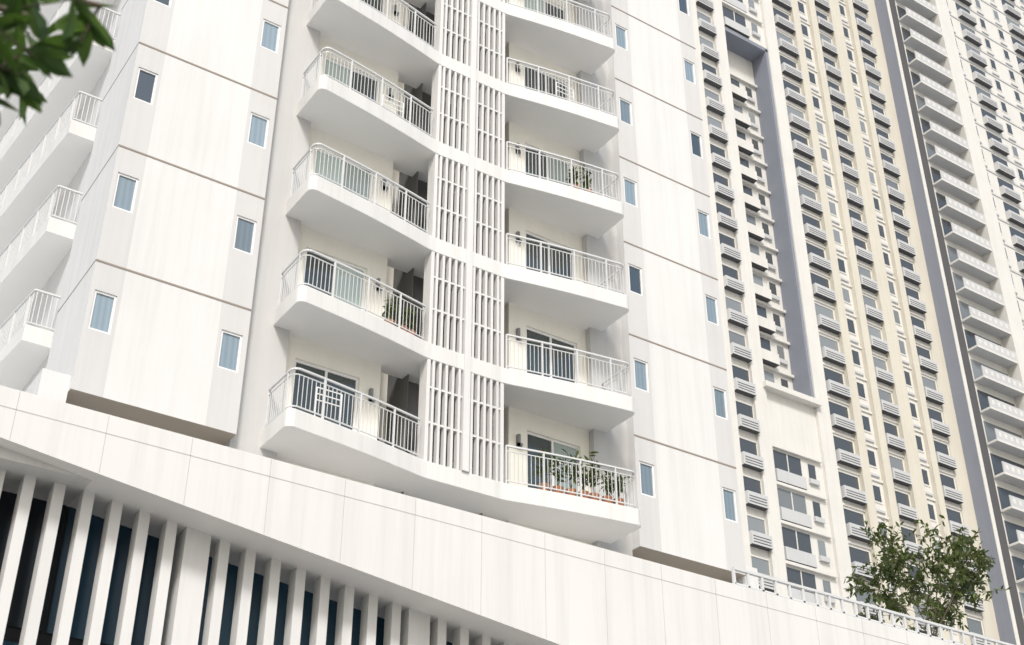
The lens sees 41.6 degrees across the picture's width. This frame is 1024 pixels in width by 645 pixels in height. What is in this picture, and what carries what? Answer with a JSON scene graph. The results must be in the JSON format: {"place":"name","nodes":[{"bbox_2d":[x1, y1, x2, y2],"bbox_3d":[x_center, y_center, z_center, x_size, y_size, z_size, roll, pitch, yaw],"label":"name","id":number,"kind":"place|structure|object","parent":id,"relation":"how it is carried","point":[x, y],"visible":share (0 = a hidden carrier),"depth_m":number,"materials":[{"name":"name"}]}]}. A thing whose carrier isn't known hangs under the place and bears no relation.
{"place":"outdoors","nodes":[
{"label":"outdoors","id":0,"kind":"place"},
{"bbox_2d":[0,0,116,125],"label":"street tree","id":1,"kind":"object","parent":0,"point":[51,54],"depth_m":5.67,"materials":[{"name":"green plant"}]},
{"bbox_2d":[0,385,957,644],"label":"podium","id":2,"kind":"object","parent":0,"point":[114,530],"visible":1,"depth_m":24.02,"materials":[{"name":"white paint"}]},
{"bbox_2d":[731,567,1013,644],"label":"rooftop railing","id":3,"kind":"object","parent":2,"relation":"on","point":[761,577],"visible":1,"depth_m":31.55,"materials":[{"name":"white metal"}]},
{"bbox_2d":[844,515,1011,635],"bbox_3d":[12.049,8.634,38.063,4.255,6.385,4.690,20,-37,-28],"label":"tree","id":4,"kind":"object","parent":2,"relation":"on","point":[912,585],"depth_m":38.61,"materials":[{"name":"green plant"}]},
{"bbox_2d":[691,0,1023,644],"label":"tower","id":5,"kind":"structure","parent":0,"point":[865,164],"depth_m":125.53,"materials":[{"name":"beige paint"}]},
{"label":"ground","id":6,"kind":"structure","parent":0,"visible":0},
{"bbox_2d":[0,0,758,587],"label":"tower walls","id":7,"kind":"structure","parent":6,"relation":"on","point":[176,272],"depth_m":32.38,"materials":[{"name":"white paint"}]},
{"bbox_2d":[0,0,120,390],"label":"side balconies","id":8,"kind":"structure","parent":7,"relation":"attached to","point":[45,152],"depth_m":34.58,"materials":[{"name":"white paint"}]},
{"bbox_2d":[88,0,738,522],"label":"tower windows","id":9,"kind":"structure","parent":7,"relation":"in","point":[244,240],"depth_m":33.24,"materials":[{"name":"glass"}]},
{"bbox_2d":[260,0,640,543],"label":"balcony slabs","id":10,"kind":"structure","parent":7,"relation":"attached to","point":[340,111],"depth_m":32.76,"materials":[{"name":"white concrete"}]},
{"bbox_2d":[314,82,573,490],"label":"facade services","id":11,"kind":"object","parent":10,"relation":"attached to","point":[316,400],"visible":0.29,"depth_m":31.48,"materials":[{"name":"white plastic"}]},
{"bbox_2d":[264,0,635,507],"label":"balcony railings","id":12,"kind":"object","parent":10,"relation":"on","point":[300,256],"visible":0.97,"depth_m":32.57,"materials":[{"name":"white metal"}]},
{"bbox_2d":[416,0,504,482],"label":"fin screen","id":13,"kind":"object","parent":10,"relation":"attached to","point":[462,431],"visible":1,"depth_m":33.08,"materials":[{"name":"white paint"}]},
{"bbox_2d":[384,184,623,505],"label":"plant pots","id":14,"kind":"object","parent":10,"relation":"on","point":[562,487],"visible":0.35,"depth_m":31.34,"materials":[{"name":"brown ceramic"}]},
{"bbox_2d":[382,165,632,497],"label":"balcony plants","id":15,"kind":"object","parent":14,"relation":"in","point":[556,462],"visible":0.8,"depth_m":31.71,"materials":[{"name":"green plant"}]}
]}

